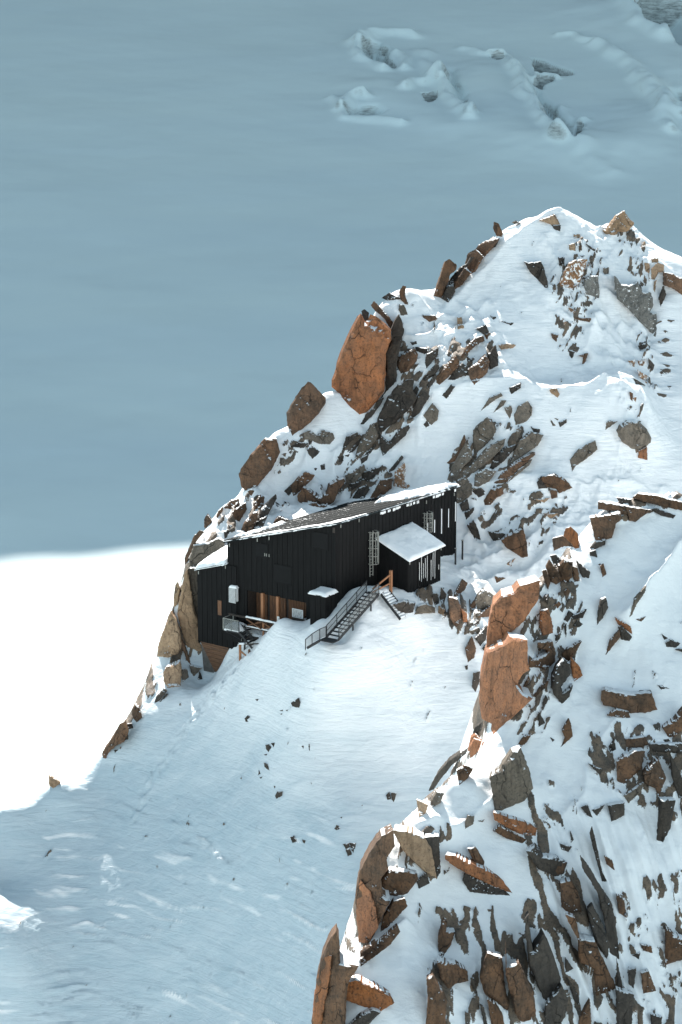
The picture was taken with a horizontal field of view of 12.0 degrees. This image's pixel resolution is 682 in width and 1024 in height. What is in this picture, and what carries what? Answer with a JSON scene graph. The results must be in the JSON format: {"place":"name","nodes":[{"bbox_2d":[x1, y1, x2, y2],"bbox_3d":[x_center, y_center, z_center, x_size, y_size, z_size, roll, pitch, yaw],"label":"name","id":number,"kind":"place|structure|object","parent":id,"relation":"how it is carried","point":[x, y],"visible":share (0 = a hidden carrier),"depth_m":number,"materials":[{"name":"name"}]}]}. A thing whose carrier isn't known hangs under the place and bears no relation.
{"place":"outdoors","nodes":[
{"label":"outdoors","id":0,"kind":"place"},
{"bbox_2d":[0,0,681,808],"bbox_3d":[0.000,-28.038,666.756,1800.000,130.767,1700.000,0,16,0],"label":"glacier","id":1,"kind":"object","parent":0,"point":[224,224],"visible":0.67,"depth_m":1016.16,"materials":[{"name":"white snow"}]},
{"bbox_2d":[0,207,681,1023],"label":"mountain ridge","id":2,"kind":"structure","parent":0,"point":[158,867],"depth_m":301.83,"materials":[{"name":"white snow"}]},
{"bbox_2d":[102,720,132,758],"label":"rock outcrop","id":3,"kind":"object","parent":2,"relation":"on","point":[119,736],"visible":1,"depth_m":307.61,"materials":[{"name":"brown stone"}]},
{"bbox_2d":[132,704,141,721],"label":"boulder","id":4,"kind":"object","parent":2,"relation":"on","point":[136,714],"visible":1,"depth_m":308.37,"materials":[{"name":"brown stone"}]},
{"bbox_2d":[157,610,181,657],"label":"flat rock","id":5,"kind":"object","parent":2,"relation":"on","point":[170,644],"visible":1,"depth_m":312.37,"materials":[{"name":"beige stone"}]},
{"bbox_2d":[163,660,181,687],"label":"boulder","id":6,"kind":"object","parent":2,"relation":"on","point":[172,673],"visible":1,"depth_m":309.79,"materials":[{"name":"beige stone"}]},
{"bbox_2d":[177,566,201,650],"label":"rock outcrop","id":7,"kind":"object","parent":2,"relation":"on","point":[187,613],"visible":0.88,"depth_m":312.83,"materials":[{"name":"beige stone"}]},
{"bbox_2d":[181,638,201,681],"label":"rock outcrop","id":8,"kind":"object","parent":2,"relation":"on","point":[194,669],"visible":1,"depth_m":312.13,"materials":[{"name":"grey stone"}]},
{"bbox_2d":[184,530,224,567],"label":"rock outcrop","id":9,"kind":"object","parent":2,"relation":"on","point":[198,552],"visible":0.98,"depth_m":314.57,"materials":[{"name":"grey stone"}]},
{"bbox_2d":[215,498,246,520],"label":"rock outcrop","id":10,"kind":"object","parent":2,"relation":"on","point":[239,511],"visible":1,"depth_m":318.87,"materials":[{"name":"brown stone"}]},
{"bbox_2d":[223,615,254,649],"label":"steel platform","id":11,"kind":"structure","parent":2,"relation":"on","point":[238,627],"depth_m":306.56,"materials":[{"name":"grey metal"}]},
{"bbox_2d":[240,494,276,533],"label":"rock outcrop","id":12,"kind":"object","parent":2,"relation":"on","point":[252,520],"visible":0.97,"depth_m":317.55,"materials":[{"name":"brown stone"}]},
{"bbox_2d":[239,438,279,495],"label":"boulder","id":13,"kind":"object","parent":2,"relation":"on","point":[257,467],"visible":1,"depth_m":323.01,"materials":[{"name":"brown stone"}]},
{"bbox_2d":[292,608,303,620],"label":"notice board","id":14,"kind":"object","parent":2,"relation":"on","point":[297,614],"visible":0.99,"depth_m":303.73,"materials":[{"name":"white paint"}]},
{"bbox_2d":[291,471,314,495],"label":"boulder","id":15,"kind":"object","parent":2,"relation":"on","point":[305,478],"visible":1,"depth_m":324.18,"materials":[{"name":"brown stone"}]},
{"bbox_2d":[291,440,319,458],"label":"rock outcrop","id":16,"kind":"object","parent":2,"relation":"on","point":[313,452],"visible":1,"depth_m":326.07,"materials":[{"name":"stone"}]},
{"bbox_2d":[286,382,325,435],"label":"boulder","id":17,"kind":"object","parent":2,"relation":"on","point":[306,406],"visible":1,"depth_m":326.43,"materials":[{"name":"brown stone"}]},
{"bbox_2d":[304,429,334,443],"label":"boulder","id":18,"kind":"object","parent":2,"relation":"on","point":[323,436],"visible":1,"depth_m":326.58,"materials":[{"name":"grey stone"}]},
{"bbox_2d":[297,477,345,507],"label":"boulder","id":19,"kind":"object","parent":2,"relation":"on","point":[306,495],"visible":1,"depth_m":322.62,"materials":[{"name":"brown stone"}]},
{"bbox_2d":[194,483,460,672],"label":"mountain hut","id":20,"kind":"object","parent":2,"relation":"on","point":[316,566],"visible":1,"depth_m":305.97,"materials":[{"name":"black wood"}]},
{"bbox_2d":[226,617,243,642],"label":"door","id":21,"kind":"structure","parent":20,"relation":"in","point":[228,621],"depth_m":308.78,"materials":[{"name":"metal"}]},
{"bbox_2d":[305,580,383,649],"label":"metal staircase","id":22,"kind":"structure","parent":2,"relation":"on","point":[326,638],"depth_m":298.40,"materials":[{"name":"grey metal"}]},
{"bbox_2d":[343,423,378,463],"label":"rock outcrop","id":23,"kind":"object","parent":2,"relation":"on","point":[368,440],"visible":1,"depth_m":326.92,"materials":[{"name":"grey stone"}]},
{"bbox_2d":[332,314,391,413],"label":"boulder","id":24,"kind":"object","parent":2,"relation":"on","point":[358,380],"visible":1,"depth_m":328.38,"materials":[{"name":"orange stone"}]},
{"bbox_2d":[345,465,380,498],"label":"rock outcrop","id":25,"kind":"object","parent":2,"relation":"on","point":[351,479],"visible":1,"depth_m":325.03,"materials":[{"name":"grey stone"}]},
{"bbox_2d":[361,293,399,327],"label":"flat rock","id":26,"kind":"object","parent":2,"relation":"on","point":[379,310],"visible":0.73,"depth_m":333.92,"materials":[{"name":"brown stone"}]},
{"bbox_2d":[367,586,407,619],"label":"metal staircase","id":27,"kind":"structure","parent":2,"relation":"on","point":[385,593],"depth_m":301.25,"materials":[{"name":"grey metal"}]},
{"bbox_2d":[372,570,392,592],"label":"timber handrail","id":28,"kind":"object","parent":27,"relation":"on","point":[390,576],"visible":1,"depth_m":301.68,"materials":[{"name":"brown wood"}]},
{"bbox_2d":[370,462,409,498],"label":"rock outcrop","id":29,"kind":"object","parent":2,"relation":"on","point":[383,486],"visible":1,"depth_m":324.55,"materials":[{"name":"brown stone"}]},
{"bbox_2d":[380,315,403,398],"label":"flat rock","id":30,"kind":"object","parent":2,"relation":"on","point":[394,346],"visible":0.93,"depth_m":329.54,"materials":[{"name":"stone"}]},
{"bbox_2d":[361,379,454,454],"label":"rock outcrop","id":31,"kind":"object","parent":2,"relation":"on","point":[402,398],"visible":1,"depth_m":327.50,"materials":[{"name":"stone"}]},
{"bbox_2d":[397,341,438,372],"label":"rock outcrop","id":32,"kind":"object","parent":2,"relation":"on","point":[407,360],"visible":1,"depth_m":329.92,"materials":[{"name":"brown stone"}]},
{"bbox_2d":[423,315,463,328],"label":"rock outcrop","id":33,"kind":"object","parent":2,"relation":"on","point":[429,318],"visible":1,"depth_m":334.25,"materials":[{"name":"beige stone"}]},
{"bbox_2d":[393,579,494,626],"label":"rock outcrop","id":34,"kind":"object","parent":2,"relation":"on","point":[481,603],"visible":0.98,"depth_m":303.39,"materials":[{"name":"brown stone"}]},
{"bbox_2d":[434,259,456,297],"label":"rock spire","id":35,"kind":"object","parent":2,"relation":"on","point":[449,266],"visible":1,"depth_m":337.04,"materials":[{"name":"brown stone"}]},
{"bbox_2d":[423,336,484,387],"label":"rock outcrop","id":36,"kind":"object","parent":2,"relation":"on","point":[449,368],"visible":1,"depth_m":328.29,"materials":[{"name":"brown stone"}]},
{"bbox_2d":[441,238,499,301],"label":"rock outcrop","id":37,"kind":"object","parent":2,"relation":"on","point":[474,258],"visible":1,"depth_m":338.11,"materials":[{"name":"brown stone"}]},
{"bbox_2d":[465,636,475,661],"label":"boulder","id":38,"kind":"object","parent":2,"relation":"on","point":[470,648],"visible":1,"depth_m":300.92,"materials":[{"name":"brown stone"}]},
{"bbox_2d":[459,487,484,519],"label":"rock outcrop","id":39,"kind":"object","parent":2,"relation":"on","point":[464,505],"visible":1,"depth_m":320.19,"materials":[{"name":"stone"}]},
{"bbox_2d":[467,520,480,539],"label":"boulder","id":40,"kind":"object","parent":2,"relation":"on","point":[472,527],"visible":1,"depth_m":318.39,"materials":[{"name":"stone"}]},
{"bbox_2d":[469,621,487,649],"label":"rock outcrop","id":41,"kind":"object","parent":2,"relation":"on","point":[480,636],"visible":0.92,"depth_m":302.37,"materials":[{"name":"grey stone"}]},
{"bbox_2d":[468,354,489,384],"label":"flat rock","id":42,"kind":"object","parent":2,"relation":"on","point":[477,371],"visible":1,"depth_m":327.70,"materials":[{"name":"brown stone"}]},
{"bbox_2d":[473,486,503,504],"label":"rock outcrop","id":43,"kind":"object","parent":2,"relation":"on","point":[493,494],"visible":1,"depth_m":320.15,"materials":[{"name":"brown stone"}]},
{"bbox_2d":[488,345,497,368],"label":"flat rock","id":44,"kind":"object","parent":2,"relation":"on","point":[493,357],"visible":1,"depth_m":328.93,"materials":[{"name":"stone"}]},
{"bbox_2d":[447,417,542,502],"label":"rock outcrop","id":45,"kind":"object","parent":2,"relation":"on","point":[484,431],"visible":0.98,"depth_m":322.65,"materials":[{"name":"grey stone"}]},
{"bbox_2d":[482,382,520,412],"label":"rock outcrop","id":46,"kind":"object","parent":2,"relation":"on","point":[514,388],"visible":1,"depth_m":326.07,"materials":[{"name":"grey stone"}]},
{"bbox_2d":[340,491,681,1023],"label":"rocky spur","id":47,"kind":"structure","parent":2,"relation":"attached to","point":[644,879],"depth_m":246.24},
{"bbox_2d":[311,923,358,1023],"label":"rock outcrop","id":48,"kind":"object","parent":47,"relation":"on","point":[337,969],"visible":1,"depth_m":229.68,"materials":[{"name":"brown stone"}]},
{"bbox_2d":[349,1007,380,1023],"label":"rock","id":49,"kind":"object","parent":47,"relation":"on","point":[367,1016],"visible":1,"depth_m":229.79,"materials":[{"name":"stone"}]},
{"bbox_2d":[346,974,393,1010],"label":"boulder","id":50,"kind":"object","parent":47,"relation":"on","point":[364,992],"visible":0.98,"depth_m":230.64,"materials":[{"name":"orange stone"}]},
{"bbox_2d":[355,823,417,943],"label":"rock outcrop","id":51,"kind":"object","parent":47,"relation":"on","point":[380,881],"visible":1,"depth_m":235.94,"materials":[{"name":"brown stone"}]},
{"bbox_2d":[360,872,429,966],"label":"rock outcrop","id":52,"kind":"object","parent":47,"relation":"on","point":[373,948],"visible":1,"depth_m":234.19,"materials":[{"name":"stone"}]},
{"bbox_2d":[393,824,440,878],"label":"boulder","id":53,"kind":"object","parent":47,"relation":"on","point":[421,850],"visible":1,"depth_m":239.66,"materials":[{"name":"beige stone"}]},
{"bbox_2d":[416,790,443,816],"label":"rock outcrop","id":54,"kind":"object","parent":47,"relation":"on","point":[436,799],"visible":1,"depth_m":243.72,"materials":[{"name":"beige stone"}]},
{"bbox_2d":[426,971,446,1023],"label":"rock","id":55,"kind":"object","parent":47,"relation":"on","point":[436,1006],"visible":1,"depth_m":230.84,"materials":[{"name":"brown stone"}]},
{"bbox_2d":[438,917,454,955],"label":"rock","id":56,"kind":"object","parent":47,"relation":"on","point":[445,936],"visible":1,"depth_m":236.82,"materials":[{"name":"brown stone"}]},
{"bbox_2d":[437,957,467,987],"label":"rock","id":57,"kind":"object","parent":47,"relation":"on","point":[452,972],"visible":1,"depth_m":234.41,"materials":[{"name":"brown stone"}]},
{"bbox_2d":[429,738,481,790],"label":"rock outcrop","id":58,"kind":"object","parent":47,"relation":"on","point":[464,771],"visible":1,"depth_m":257.68,"materials":[{"name":"stone"}]},
{"bbox_2d":[468,721,483,750],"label":"rock outcrop","id":59,"kind":"object","parent":47,"relation":"on","point":[478,727],"visible":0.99,"depth_m":258.08,"materials":[{"name":"orange stone"}]},
{"bbox_2d":[445,845,511,895],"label":"rock outcrop","id":60,"kind":"object","parent":47,"relation":"on","point":[479,876],"visible":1,"depth_m":240.91,"materials":[{"name":"orange stone"}]},
{"bbox_2d":[470,940,535,1023],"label":"rock outcrop","id":61,"kind":"object","parent":47,"relation":"on","point":[520,987],"visible":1,"depth_m":235.20,"materials":[{"name":"brown stone"}]},
{"bbox_2d":[479,632,532,733],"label":"rock outcrop","id":62,"kind":"object","parent":47,"relation":"on","point":[504,696],"visible":1,"depth_m":251.86,"materials":[{"name":"orange stone"}]},
{"bbox_2d":[489,745,532,810],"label":"boulder","id":63,"kind":"object","parent":47,"relation":"on","point":[510,780],"visible":1,"depth_m":245.02,"materials":[{"name":"grey stone"}]},
{"bbox_2d":[486,575,539,647],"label":"boulder","id":64,"kind":"object","parent":47,"relation":"on","point":[513,605],"visible":1,"depth_m":255.30,"materials":[{"name":"orange stone"}]},
{"bbox_2d":[493,810,536,842],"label":"rock outcrop","id":65,"kind":"object","parent":47,"relation":"on","point":[517,825],"visible":1,"depth_m":244.28,"materials":[{"name":"orange stone"}]},
{"bbox_2d":[529,639,555,669],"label":"boulder","id":66,"kind":"object","parent":47,"relation":"on","point":[545,659],"visible":1,"depth_m":254.81,"materials":[{"name":"brown stone"}]},
{"bbox_2d":[539,608,552,634],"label":"boulder","id":67,"kind":"object","parent":47,"relation":"on","point":[545,624],"visible":1,"depth_m":256.64,"materials":[{"name":"orange stone"}]},
{"bbox_2d":[526,843,566,875],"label":"boulder","id":68,"kind":"object","parent":47,"relation":"on","point":[552,864],"visible":1,"depth_m":243.23,"materials":[{"name":"stone"}]},
{"bbox_2d":[525,911,578,1023],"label":"rock outcrop","id":69,"kind":"object","parent":47,"relation":"on","point":[542,964],"visible":1,"depth_m":237.41,"materials":[{"name":"stone"}]},
{"bbox_2d":[552,535,572,550],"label":"rock outcrop","id":70,"kind":"object","parent":47,"relation":"on","point":[560,541],"visible":1,"depth_m":265.90,"materials":[{"name":"brown stone"}]},
{"bbox_2d":[542,554,589,588],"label":"rock outcrop","id":71,"kind":"object","parent":47,"relation":"on","point":[566,568],"visible":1,"depth_m":259.46,"materials":[{"name":"brown stone"}]},
{"bbox_2d":[551,640,581,702],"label":"rock outcrop","id":72,"kind":"object","parent":47,"relation":"on","point":[560,672],"visible":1,"depth_m":253.35,"materials":[{"name":"grey stone"}]},
{"bbox_2d":[561,718,572,745],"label":"rock","id":73,"kind":"object","parent":47,"relation":"on","point":[567,731],"visible":1,"depth_m":251.02,"materials":[{"name":"brown stone"}]},
{"bbox_2d":[560,877,581,912],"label":"flat rock","id":74,"kind":"object","parent":47,"relation":"on","point":[570,899],"visible":1,"depth_m":242.06,"materials":[{"name":"brown stone"}]},
{"bbox_2d":[564,527,578,548],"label":"flat rock","id":75,"kind":"object","parent":47,"relation":"on","point":[571,535],"visible":1,"depth_m":264.24,"materials":[{"name":"orange stone"}]},
{"bbox_2d":[564,609,586,634],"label":"rock outcrop","id":76,"kind":"object","parent":47,"relation":"on","point":[569,615],"visible":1,"depth_m":257.90,"materials":[{"name":"stone"}]},
{"bbox_2d":[570,657,582,680],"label":"flat rock","id":77,"kind":"object","parent":47,"relation":"on","point":[576,671],"visible":1,"depth_m":255.29,"materials":[{"name":"orange stone"}]},
{"bbox_2d":[589,539,605,556],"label":"rock outcrop","id":78,"kind":"object","parent":47,"relation":"on","point":[596,545],"visible":1,"depth_m":262.44,"materials":[{"name":"stone"}]},
{"bbox_2d":[565,911,633,1023],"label":"rock outcrop","id":79,"kind":"object","parent":47,"relation":"on","point":[589,954],"visible":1,"depth_m":239.45,"materials":[{"name":"brown stone"}]},
{"bbox_2d":[580,827,622,987],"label":"rock outcrop","id":80,"kind":"object","parent":47,"relation":"on","point":[604,941],"visible":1,"depth_m":241.87,"materials":[{"name":"stone"}]},
{"bbox_2d":[597,597,607,623],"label":"rock","id":81,"kind":"object","parent":47,"relation":"on","point":[602,607],"visible":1,"depth_m":258.32,"materials":[{"name":"stone"}]},
{"bbox_2d":[581,800,624,821],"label":"rock outcrop","id":82,"kind":"object","parent":47,"relation":"on","point":[616,810],"visible":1,"depth_m":247.56,"materials":[{"name":"stone"}]},
{"bbox_2d":[590,511,621,539],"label":"boulder","id":83,"kind":"object","parent":47,"relation":"on","point":[603,525],"visible":1,"depth_m":262.99,"materials":[{"name":"brown stone"}]},
{"bbox_2d":[604,855,626,917],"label":"rock outcrop","id":84,"kind":"object","parent":47,"relation":"on","point":[620,901],"visible":1,"depth_m":243.82,"materials":[{"name":"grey stone"}]},
{"bbox_2d":[606,617,631,653],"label":"rock outcrop","id":85,"kind":"object","parent":47,"relation":"on","point":[622,633],"visible":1,"depth_m":257.82,"materials":[{"name":"orange stone"}]},
{"bbox_2d":[601,686,656,717],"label":"rock outcrop","id":86,"kind":"object","parent":47,"relation":"on","point":[624,703],"visible":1,"depth_m":254.22,"materials":[{"name":"brown stone"}]},
{"bbox_2d":[630,586,645,620],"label":"rock outcrop","id":87,"kind":"object","parent":47,"relation":"on","point":[637,597],"visible":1,"depth_m":258.61,"materials":[{"name":"grey stone"}]},
{"bbox_2d":[598,492,681,521],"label":"rock outcrop","id":88,"kind":"object","parent":47,"relation":"on","point":[633,513],"visible":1,"depth_m":265.64,"materials":[{"name":"brown stone"}]},
{"bbox_2d":[628,943,655,992],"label":"rock outcrop","id":89,"kind":"object","parent":47,"relation":"on","point":[647,984],"visible":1,"depth_m":241.25,"materials":[{"name":"brown stone"}]},
{"bbox_2d":[609,725,681,802],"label":"rock outcrop","id":90,"kind":"object","parent":47,"relation":"on","point":[629,762],"visible":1,"depth_m":250.16,"materials":[{"name":"brown stone"}]},
{"bbox_2d":[656,796,675,841],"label":"rock","id":91,"kind":"object","parent":47,"relation":"on","point":[666,805],"visible":1,"depth_m":247.90,"materials":[{"name":"stone"}]},
{"bbox_2d":[662,707,681,736],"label":"rock","id":92,"kind":"object","parent":47,"relation":"on","point":[675,719],"visible":1,"depth_m":253.39,"materials":[{"name":"brown stone"}]},
{"bbox_2d":[665,925,681,964],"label":"rock","id":93,"kind":"object","parent":47,"relation":"on","point":[673,946],"visible":1,"depth_m":243.21,"materials":[{"name":"brown stone"}]},
{"bbox_2d":[501,527,527,557],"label":"boulder","id":94,"kind":"object","parent":2,"relation":"on","point":[514,541],"visible":1,"depth_m":315.46,"materials":[{"name":"brown stone"}]},
{"bbox_2d":[514,401,531,424],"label":"flat rock","id":95,"kind":"object","parent":2,"relation":"on","point":[523,413],"visible":1,"depth_m":325.06,"materials":[{"name":"grey stone"}]},
{"bbox_2d":[524,261,547,287],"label":"rock outcrop","id":96,"kind":"object","parent":2,"relation":"on","point":[536,270],"visible":1,"depth_m":336.30,"materials":[{"name":"stone"}]},
{"bbox_2d":[540,214,560,230],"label":"rock outcrop","id":97,"kind":"object","parent":2,"relation":"on","point":[552,220],"visible":1,"depth_m":339.62,"materials":[{"name":"beige stone"}]},
{"bbox_2d":[541,472,571,492],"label":"boulder","id":98,"kind":"object","parent":2,"relation":"on","point":[558,483],"visible":1,"depth_m":320.04,"materials":[{"name":"brown stone"}]},
{"bbox_2d":[559,259,586,287],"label":"boulder","id":99,"kind":"object","parent":2,"relation":"on","point":[573,272],"visible":1,"depth_m":335.11,"materials":[{"name":"stone"}]},
{"bbox_2d":[570,440,596,470],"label":"flat rock","id":100,"kind":"object","parent":2,"relation":"on","point":[583,453],"visible":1,"depth_m":322.51,"materials":[{"name":"grey stone"}]},
{"bbox_2d":[584,275,599,297],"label":"boulder","id":101,"kind":"object","parent":2,"relation":"on","point":[591,283],"visible":1,"depth_m":335.05,"materials":[{"name":"grey stone"}]},
{"bbox_2d":[603,210,633,234],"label":"rock outcrop","id":102,"kind":"object","parent":2,"relation":"on","point":[621,221],"visible":1,"depth_m":340.31,"materials":[{"name":"beige stone"}]},
{"bbox_2d":[616,419,650,449],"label":"boulder","id":103,"kind":"object","parent":2,"relation":"on","point":[633,434],"visible":1,"depth_m":322.60,"materials":[{"name":"grey stone"}]},
{"bbox_2d":[614,276,656,336],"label":"flat rock","id":104,"kind":"object","parent":2,"relation":"on","point":[635,299],"visible":1,"depth_m":334.97,"materials":[{"name":"grey stone"}]},
{"bbox_2d":[641,241,663,291],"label":"rock outcrop","id":105,"kind":"object","parent":2,"relation":"on","point":[656,268],"visible":1,"depth_m":337.48,"materials":[{"name":"beige stone"}]},
{"bbox_2d":[658,271,681,305],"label":"rock outcrop","id":106,"kind":"object","parent":2,"relation":"on","point":[672,280],"visible":1,"depth_m":336.56,"materials":[{"name":"brown stone"}]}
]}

